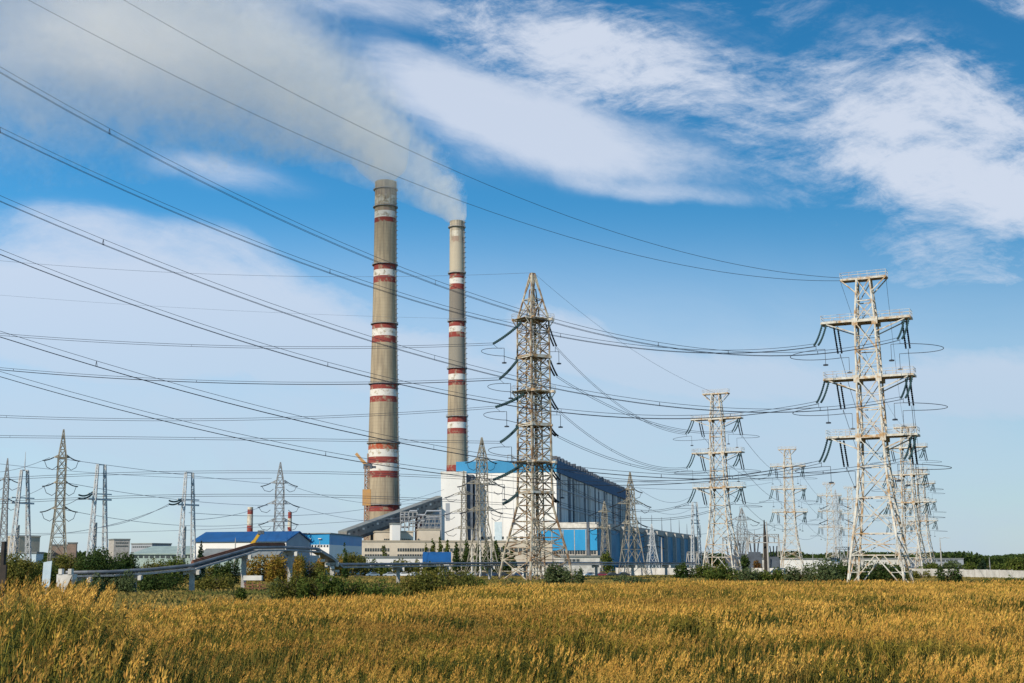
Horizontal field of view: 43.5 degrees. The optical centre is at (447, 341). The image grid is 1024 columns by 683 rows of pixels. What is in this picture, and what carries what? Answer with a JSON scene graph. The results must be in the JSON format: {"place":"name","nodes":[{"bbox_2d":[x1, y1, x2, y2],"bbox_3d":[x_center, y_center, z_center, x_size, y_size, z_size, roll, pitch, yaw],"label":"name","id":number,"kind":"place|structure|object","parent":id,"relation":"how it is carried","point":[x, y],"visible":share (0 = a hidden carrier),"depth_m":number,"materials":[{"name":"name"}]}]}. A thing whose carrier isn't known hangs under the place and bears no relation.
{"place":"outdoors","nodes":[
{"label":"outdoors","id":0,"kind":"place"},
{"bbox_2d":[303,533,362,574],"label":"blue warehouse","id":1,"kind":"structure","parent":0,"point":[332,544],"depth_m":479.27,"materials":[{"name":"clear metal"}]},
{"bbox_2d":[356,556,422,573],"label":"long garage","id":2,"kind":"structure","parent":0,"point":[386,559],"depth_m":494.51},
{"bbox_2d":[362,540,551,571],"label":"office building","id":3,"kind":"structure","parent":0,"point":[398,548],"depth_m":606.02,"materials":[{"name":"beige concrete"}]},
{"bbox_2d":[373,531,413,539],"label":"beige block","id":4,"kind":"structure","parent":3,"relation":"on","point":[385,535],"depth_m":633.77,"materials":[{"name":"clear concrete"}]},
{"bbox_2d":[0,563,1009,682],"bbox_3d":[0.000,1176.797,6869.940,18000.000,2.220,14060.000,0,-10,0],"label":"ground","id":5,"kind":"structure","parent":0,"point":[714,566],"depth_m":65.14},
{"bbox_2d":[0,541,6,608],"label":"utility pole","id":6,"kind":"object","parent":5,"relation":"on","point":[3,571],"visible":0.67,"depth_m":113.03,"materials":[{"name":"brown wood"}]},
{"bbox_2d":[0,458,17,562],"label":"lattice pylon","id":7,"kind":"object","parent":5,"relation":"on","point":[6,505],"visible":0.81,"depth_m":396.93,"materials":[{"name":"grey metal"}]},
{"bbox_2d":[7,452,34,562],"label":"portal pylon","id":8,"kind":"object","parent":5,"relation":"on","point":[17,532],"visible":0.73,"depth_m":342.39,"materials":[{"name":"metal"}]},
{"bbox_2d":[0,551,45,594],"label":"tree","id":9,"kind":"object","parent":5,"relation":"on","point":[21,567],"visible":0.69,"depth_m":176.04,"materials":[{"name":"green plant"}]},
{"bbox_2d":[6,536,40,559],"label":"apartment block","id":10,"kind":"structure","parent":5,"relation":"on","point":[35,543],"depth_m":696.71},
{"bbox_2d":[26,558,58,590],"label":"tree","id":11,"kind":"object","parent":5,"relation":"on","point":[53,574],"visible":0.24,"depth_m":210.76,"materials":[{"name":"green plant"}]},
{"bbox_2d":[42,561,51,593],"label":"sign board","id":12,"kind":"object","parent":5,"relation":"on","point":[47,568],"visible":0.55,"depth_m":118.10,"materials":[{"name":"grey metal"}]},
{"bbox_2d":[40,429,79,561],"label":"lattice pylon","id":13,"kind":"object","parent":5,"relation":"on","point":[56,482],"visible":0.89,"depth_m":327.84,"materials":[{"name":"grey metal"}]},
{"bbox_2d":[56,569,76,591],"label":"pipeline abutment","id":14,"kind":"object","parent":5,"relation":"on","point":[71,576],"visible":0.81,"depth_m":187.38,"materials":[{"name":"white concrete"}]},
{"bbox_2d":[51,552,83,585],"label":"tree","id":15,"kind":"object","parent":5,"relation":"on","point":[61,560],"visible":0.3,"depth_m":230.72,"materials":[{"name":"green plant"}]},
{"bbox_2d":[72,572,104,603],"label":"bush","id":16,"kind":"object","parent":5,"relation":"on","point":[101,584],"visible":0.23,"depth_m":147.44,"materials":[{"name":"green plant"}]},
{"bbox_2d":[78,464,111,558],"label":"portal pylon","id":17,"kind":"object","parent":5,"relation":"on","point":[94,535],"visible":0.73,"depth_m":332.24,"materials":[{"name":"metal"}]},
{"bbox_2d":[71,546,124,585],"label":"bush","id":18,"kind":"object","parent":5,"relation":"on","point":[95,561],"visible":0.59,"depth_m":226.79,"materials":[{"name":"green plant"}]},
{"bbox_2d":[108,539,130,560],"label":"apartment block","id":19,"kind":"structure","parent":5,"relation":"on","point":[115,546],"depth_m":752.71,"materials":[{"name":"concrete"}]},
{"bbox_2d":[101,569,138,592],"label":"bush","id":20,"kind":"object","parent":5,"relation":"on","point":[122,583],"visible":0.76,"depth_m":195.59,"materials":[{"name":"green plant"}]},
{"bbox_2d":[109,552,140,585],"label":"tree","id":21,"kind":"object","parent":5,"relation":"on","point":[127,562],"visible":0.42,"depth_m":232.18,"materials":[{"name":"green plant"}]},
{"bbox_2d":[131,543,171,552],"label":"apartment block","id":22,"kind":"structure","parent":5,"relation":"on","point":[135,547],"depth_m":786.32,"materials":[{"name":"concrete"}]},
{"bbox_2d":[137,570,185,590],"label":"bush","id":23,"kind":"object","parent":5,"relation":"on","point":[148,582],"visible":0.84,"depth_m":210.40,"materials":[{"name":"green plant"}]},
{"bbox_2d":[132,546,193,567],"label":"shed","id":24,"kind":"structure","parent":5,"relation":"on","point":[157,553],"depth_m":491.39,"materials":[{"name":"white metal"}]},
{"bbox_2d":[154,556,188,583],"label":"tree","id":25,"kind":"object","parent":5,"relation":"on","point":[175,561],"visible":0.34,"depth_m":257.26,"materials":[{"name":"green plant"}]},
{"bbox_2d":[169,472,198,577],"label":"portal pylon","id":26,"kind":"object","parent":5,"relation":"on","point":[183,534],"visible":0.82,"depth_m":341.99,"materials":[{"name":"metal"}]},
{"bbox_2d":[194,572,235,589],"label":"bush","id":27,"kind":"object","parent":5,"relation":"on","point":[223,582],"visible":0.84,"depth_m":215.41,"materials":[{"name":"green plant"}]},
{"bbox_2d":[212,559,240,583],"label":"bush","id":28,"kind":"object","parent":5,"relation":"on","point":[228,567],"visible":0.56,"depth_m":257.29,"materials":[{"name":"green plant"}]},
{"bbox_2d":[201,548,287,574],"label":"shed","id":29,"kind":"structure","parent":5,"relation":"on","point":[207,552],"depth_m":429.52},
{"bbox_2d":[192,531,311,573],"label":"hangar","id":30,"kind":"structure","parent":5,"relation":"on","point":[213,540],"depth_m":459.65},
{"bbox_2d":[246,552,284,581],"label":"bush","id":31,"kind":"object","parent":5,"relation":"on","point":[254,569],"visible":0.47,"depth_m":284.88,"materials":[{"name":"yellow plant"}]},
{"bbox_2d":[257,462,299,530],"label":"lattice pylon","id":32,"kind":"object","parent":5,"relation":"on","point":[278,503],"visible":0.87,"depth_m":466.50,"materials":[{"name":"grey metal"}]},
{"bbox_2d":[264,554,304,582],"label":"bush","id":33,"kind":"object","parent":5,"relation":"on","point":[277,570],"visible":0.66,"depth_m":275.04,"materials":[{"name":"yellow plant"}]},
{"bbox_2d":[267,569,319,600],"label":"bush","id":34,"kind":"object","parent":5,"relation":"on","point":[287,589],"visible":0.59,"depth_m":156.56,"materials":[{"name":"green plant"}]},
{"bbox_2d":[292,553,329,581],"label":"bush","id":35,"kind":"object","parent":5,"relation":"on","point":[311,571],"visible":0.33,"depth_m":280.36,"materials":[{"name":"green plant"}]},
{"bbox_2d":[296,570,344,600],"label":"bush","id":36,"kind":"object","parent":5,"relation":"on","point":[329,587],"visible":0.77,"depth_m":154.71,"materials":[{"name":"green plant"}]},
{"bbox_2d":[333,575,370,599],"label":"bush","id":37,"kind":"object","parent":5,"relation":"on","point":[357,587],"visible":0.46,"depth_m":156.67,"materials":[{"name":"green plant"}]},
{"bbox_2d":[334,552,371,575],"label":"tree","id":38,"kind":"object","parent":5,"relation":"on","point":[353,559],"visible":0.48,"depth_m":444.45,"materials":[{"name":"green plant"}]},
{"bbox_2d":[355,453,375,539],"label":"tower crane","id":39,"kind":"object","parent":5,"relation":"on","point":[366,497],"visible":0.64,"depth_m":794.42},
{"bbox_2d":[65,543,696,590],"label":"pipeline","id":40,"kind":"object","parent":5,"relation":"on","point":[245,551],"visible":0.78,"depth_m":229.46,"materials":[{"name":"metal"}]},
{"bbox_2d":[365,179,400,539],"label":"chimney","id":41,"kind":"object","parent":5,"relation":"on","point":[384,397],"visible":0.91,"depth_m":852.94,"materials":[{"name":"beige concrete"}]},
{"bbox_2d":[363,576,403,598],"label":"bush","id":42,"kind":"object","parent":5,"relation":"on","point":[376,589],"visible":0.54,"depth_m":161.22,"materials":[{"name":"green plant"}]},
{"bbox_2d":[338,496,441,539],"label":"conveyor gallery","id":43,"kind":"object","parent":5,"relation":"on","point":[366,528],"visible":0.51,"depth_m":666.29,"materials":[{"name":"grey metal"}]},
{"bbox_2d":[389,523,400,539],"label":"rooftop cabin","id":44,"kind":"object","parent":5,"relation":"on","point":[394,531],"visible":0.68,"depth_m":625.91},
{"bbox_2d":[400,510,417,531],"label":"pipe rack","id":45,"kind":"object","parent":5,"relation":"on","point":[409,517],"visible":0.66,"depth_m":662.06,"materials":[{"name":"grey metal"}]},
{"bbox_2d":[394,569,450,596],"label":"willow bush","id":46,"kind":"object","parent":5,"relation":"on","point":[422,585],"visible":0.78,"depth_m":171.55,"materials":[{"name":"green plant"}]},
{"bbox_2d":[416,528,440,539],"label":"beige block","id":47,"kind":"structure","parent":5,"relation":"on","point":[426,533],"depth_m":648.32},
{"bbox_2d":[417,510,440,535],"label":"pipe rack","id":48,"kind":"object","parent":5,"relation":"on","point":[425,519],"visible":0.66,"depth_m":663.96,"materials":[{"name":"grey metal"}]},
{"bbox_2d":[418,507,441,539],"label":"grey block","id":49,"kind":"structure","parent":5,"relation":"on","point":[435,521],"depth_m":694.87,"materials":[{"name":"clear metal"}]},
{"bbox_2d":[422,552,450,574],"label":"hut","id":50,"kind":"object","parent":5,"relation":"on","point":[437,556],"visible":0.34,"depth_m":485.44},
{"bbox_2d":[423,565,477,593],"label":"willow bush","id":51,"kind":"object","parent":5,"relation":"on","point":[468,580],"visible":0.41,"depth_m":175.00,"materials":[{"name":"green plant"}]},
{"bbox_2d":[446,220,468,470],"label":"chimney","id":52,"kind":"object","parent":5,"relation":"on","point":[457,425],"visible":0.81,"depth_m":786.03,"materials":[{"name":"beige concrete"}]},
{"bbox_2d":[441,471,478,539],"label":"bunker tower","id":53,"kind":"structure","parent":5,"relation":"on","point":[449,487],"depth_m":699.12,"materials":[{"name":"white concrete"}]},
{"bbox_2d":[443,471,481,567],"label":"lattice pylon","id":54,"kind":"object","parent":5,"relation":"on","point":[465,515],"visible":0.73,"depth_m":554.93,"materials":[{"name":"grey metal"}]},
{"bbox_2d":[457,437,503,575],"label":"lattice pylon","id":55,"kind":"object","parent":5,"relation":"on","point":[483,460],"visible":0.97,"depth_m":382.02,"materials":[{"name":"grey metal"}]},
{"bbox_2d":[0,571,1023,682],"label":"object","id":56,"kind":"object","parent":5,"relation":"on","point":[976,629],"visible":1,"depth_m":58.04,"materials":[{"name":"yellow plant"}]},
{"bbox_2d":[0,550,1023,565],"bbox_3d":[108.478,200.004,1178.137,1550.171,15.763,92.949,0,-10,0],"label":"distant woods","id":57,"kind":"object","parent":5,"relation":"on","point":[968,557],"visible":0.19,"depth_m":1143.13,"materials":[{"name":"green plant"}]},
{"bbox_2d":[481,273,572,579],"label":"angle pylon","id":58,"kind":"object","parent":5,"relation":"on","point":[534,492],"visible":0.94,"depth_m":319.50,"materials":[{"name":"metal"}]},
{"bbox_2d":[0,333,483,348],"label":"conductor bundle","id":59,"kind":"object","parent":58,"relation":"hanging from","point":[267,346],"visible":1,"depth_m":318.74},
{"bbox_2d":[0,406,492,420],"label":"conductor bundle","id":60,"kind":"object","parent":58,"relation":"hanging from","point":[236,420],"visible":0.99,"depth_m":315.29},
{"bbox_2d":[0,367,493,384],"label":"conductor bundle","id":61,"kind":"object","parent":58,"relation":"attached to","point":[243,381],"visible":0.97,"depth_m":316.84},
{"bbox_2d":[6,471,489,480],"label":"conductor bundle","id":62,"kind":"object","parent":58,"relation":"hanging from","point":[303,473],"visible":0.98,"depth_m":313.64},
{"bbox_2d":[0,494,499,504],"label":"conductor bundle","id":63,"kind":"object","parent":58,"relation":"attached to","point":[272,496],"visible":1,"depth_m":312.42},
{"bbox_2d":[0,435,499,443],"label":"conductor bundle","id":64,"kind":"object","parent":58,"relation":"hanging from","point":[264,440],"visible":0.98,"depth_m":314.53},
{"bbox_2d":[456,455,630,540],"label":"boiler house","id":65,"kind":"structure","parent":5,"relation":"on","point":[500,529],"depth_m":708.50,"materials":[{"name":"concrete"}]},
{"bbox_2d":[543,561,570,582],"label":"willow bush","id":66,"kind":"object","parent":5,"relation":"on","point":[554,574],"visible":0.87,"depth_m":264.86,"materials":[{"name":"green plant"}]},
{"bbox_2d":[562,568,584,583],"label":"bush","id":67,"kind":"object","parent":5,"relation":"on","point":[577,575],"visible":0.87,"depth_m":263.36,"materials":[{"name":"green plant"}]},
{"bbox_2d":[554,555,600,573],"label":"workshop","id":68,"kind":"structure","parent":5,"relation":"on","point":[585,558],"depth_m":514.07,"materials":[{"name":"white concrete"}]},
{"bbox_2d":[588,501,619,570],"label":"lattice pylon","id":69,"kind":"object","parent":5,"relation":"on","point":[602,523],"visible":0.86,"depth_m":633.44,"materials":[{"name":"grey metal"}]},
{"bbox_2d":[537,511,700,570],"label":"turbine hall","id":70,"kind":"structure","parent":5,"relation":"on","point":[579,539],"depth_m":684.03,"materials":[{"name":"concrete"}]},
{"bbox_2d":[610,472,650,574],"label":"lattice pylon","id":71,"kind":"object","parent":5,"relation":"on","point":[629,502],"visible":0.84,"depth_m":450.69,"materials":[{"name":"grey metal"}]},
{"bbox_2d":[638,524,664,567],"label":"lattice pylon","id":72,"kind":"object","parent":5,"relation":"on","point":[650,533],"visible":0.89,"depth_m":552.86,"materials":[{"name":"metal"}]},
{"bbox_2d":[615,567,695,575],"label":"concrete fence","id":73,"kind":"object","parent":5,"relation":"on","point":[652,571],"visible":0.43,"depth_m":449.26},
{"bbox_2d":[673,562,694,577],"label":"bush","id":74,"kind":"object","parent":5,"relation":"on","point":[682,572],"visible":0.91,"depth_m":339.29,"materials":[{"name":"green plant"}]},
{"bbox_2d":[690,502,702,567],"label":"portal pylon","id":75,"kind":"object","parent":5,"relation":"on","point":[693,545],"visible":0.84,"depth_m":554.35,"materials":[{"name":"metal"}]},
{"bbox_2d":[674,388,761,571],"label":"anchor pylon","id":76,"kind":"object","parent":5,"relation":"on","point":[725,453],"visible":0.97,"depth_m":427.69,"materials":[{"name":"metal"}]},
{"bbox_2d":[703,563,738,580],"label":"bush","id":77,"kind":"object","parent":5,"relation":"on","point":[721,571],"visible":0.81,"depth_m":294.33,"materials":[{"name":"green plant"}]},
{"bbox_2d":[724,508,758,554],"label":"lattice pylon","id":78,"kind":"object","parent":5,"relation":"on","point":[740,524],"visible":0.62,"depth_m":692.74,"materials":[{"name":"grey metal"}]},
{"bbox_2d":[733,567,762,580],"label":"bush","id":79,"kind":"object","parent":5,"relation":"on","point":[746,575],"visible":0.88,"depth_m":294.19,"materials":[{"name":"green plant"}]},
{"bbox_2d":[747,541,761,571],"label":"transformer","id":80,"kind":"object","parent":5,"relation":"on","point":[754,556],"visible":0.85,"depth_m":590.31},
{"bbox_2d":[754,567,784,580],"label":"bush","id":81,"kind":"object","parent":5,"relation":"on","point":[777,574],"visible":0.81,"depth_m":294.66,"materials":[{"name":"green plant"}]},
{"bbox_2d":[760,446,818,567],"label":"anchor pylon","id":82,"kind":"object","parent":5,"relation":"on","point":[792,489],"visible":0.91,"depth_m":645.49,"materials":[{"name":"metal"}]},
{"bbox_2d":[783,564,810,581],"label":"bush","id":83,"kind":"object","parent":5,"relation":"on","point":[797,575],"visible":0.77,"depth_m":284.84,"materials":[{"name":"green plant"}]},
{"bbox_2d":[802,557,844,581],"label":"bush","id":84,"kind":"object","parent":5,"relation":"on","point":[825,572],"visible":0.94,"depth_m":279.63,"materials":[{"name":"green plant"}]},
{"bbox_2d":[813,482,848,557],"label":"anchor pylon","id":85,"kind":"object","parent":5,"relation":"on","point":[827,511],"visible":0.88,"depth_m":940.65,"materials":[{"name":"metal"}]},
{"bbox_2d":[819,489,852,559],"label":"lattice pylon","id":86,"kind":"object","parent":5,"relation":"on","point":[837,515],"visible":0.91,"depth_m":891.24,"materials":[{"name":"metal"}]},
{"bbox_2d":[831,559,860,581],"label":"tree","id":87,"kind":"object","parent":5,"relation":"on","point":[842,569],"visible":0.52,"depth_m":282.37,"materials":[{"name":"green plant"}]},
{"bbox_2d":[833,486,867,557],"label":"anchor pylon","id":88,"kind":"object","parent":5,"relation":"on","point":[847,513],"visible":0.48,"depth_m":992.44,"materials":[{"name":"metal"}]},
{"bbox_2d":[790,269,951,582],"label":"anchor pylon","id":89,"kind":"object","parent":5,"relation":"on","point":[857,323],"visible":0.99,"depth_m":251.09,"materials":[{"name":"metal"}]},
{"bbox_2d":[0,127,815,353],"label":"conductor bundle","id":90,"kind":"object","parent":89,"relation":"hanging from","point":[394,290],"visible":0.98,"depth_m":176.31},
{"bbox_2d":[0,249,818,418],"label":"conductor bundle","id":91,"kind":"object","parent":89,"relation":"hanging from","point":[401,380],"visible":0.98,"depth_m":174.73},
{"bbox_2d":[0,371,820,485],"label":"conductor bundle","id":92,"kind":"object","parent":89,"relation":"hanging from","point":[398,463],"visible":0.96,"depth_m":171.97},
{"bbox_2d":[29,0,822,280],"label":"earth wire","id":93,"kind":"object","parent":89,"relation":"attached to","point":[422,186],"visible":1,"depth_m":178.96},
{"bbox_2d":[1,67,898,355],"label":"conductor bundle","id":94,"kind":"object","parent":89,"relation":"attached to","point":[455,287],"visible":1,"depth_m":161.75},
{"bbox_2d":[0,195,902,412],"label":"conductor bundle","id":95,"kind":"object","parent":89,"relation":"hanging from","point":[439,356],"visible":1,"depth_m":159.52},
{"bbox_2d":[0,331,906,479],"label":"conductor bundle","id":96,"kind":"object","parent":89,"relation":"hanging from","point":[437,445],"visible":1,"depth_m":156.87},
{"bbox_2d":[126,1,837,277],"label":"earth wire","id":97,"kind":"object","parent":89,"relation":"attached to","point":[482,182],"visible":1,"depth_m":187.21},
{"bbox_2d":[851,560,892,581],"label":"tree","id":98,"kind":"object","parent":5,"relation":"on","point":[879,571],"visible":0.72,"depth_m":286.40,"materials":[{"name":"green plant"}]},
{"bbox_2d":[842,558,903,568],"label":"hall","id":99,"kind":"structure","parent":5,"relation":"on","point":[892,560],"depth_m":749.02,"materials":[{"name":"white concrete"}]},
{"bbox_2d":[882,564,910,580],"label":"bush","id":100,"kind":"object","parent":5,"relation":"on","point":[898,575],"visible":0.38,"depth_m":294.27,"materials":[{"name":"green plant"}]},
{"bbox_2d":[877,479,920,564],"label":"anchor pylon","id":101,"kind":"object","parent":5,"relation":"on","point":[911,527],"visible":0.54,"depth_m":886.36,"materials":[{"name":"metal"}]},
{"bbox_2d":[870,423,944,569],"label":"anchor pylon","id":102,"kind":"object","parent":5,"relation":"on","point":[904,502],"visible":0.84,"depth_m":537.20,"materials":[{"name":"metal"}]},
{"bbox_2d":[898,467,946,568],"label":"anchor pylon","id":103,"kind":"object","parent":5,"relation":"on","point":[925,516],"visible":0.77,"depth_m":791.51,"materials":[{"name":"metal"}]},
{"bbox_2d":[905,558,963,567],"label":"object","id":104,"kind":"structure","parent":5,"relation":"on","point":[959,560],"depth_m":887.01,"materials":[{"name":"white concrete"}]},
{"bbox_2d":[934,565,962,583],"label":"bush","id":105,"kind":"object","parent":5,"relation":"on","point":[954,576],"visible":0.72,"depth_m":235.67,"materials":[{"name":"green plant"}]},
{"bbox_2d":[911,568,1023,578],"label":"concrete fence","id":106,"kind":"object","parent":5,"relation":"on","point":[999,573],"visible":0.51,"depth_m":351.50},
{"bbox_2d":[1001,557,1023,570],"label":"tree","id":107,"kind":"object","parent":5,"relation":"on","point":[1015,564],"visible":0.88,"depth_m":482.07,"materials":[{"name":"green plant"}]},
{"bbox_2d":[0,0,1023,556],"label":"sky","id":108,"kind":"structure","parent":0,"point":[828,139],"materials":[{"name":"blue"}]},
{"bbox_2d":[4,574,1021,621],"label":"meadow grass","id":109,"kind":"structure","parent":0,"point":[165,597],"depth_m":212.59,"materials":[{"name":"plant"}]},
{"bbox_2d":[780,558,839,567],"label":"long warehouse","id":110,"kind":"structure","parent":0,"point":[797,561],"depth_m":689.86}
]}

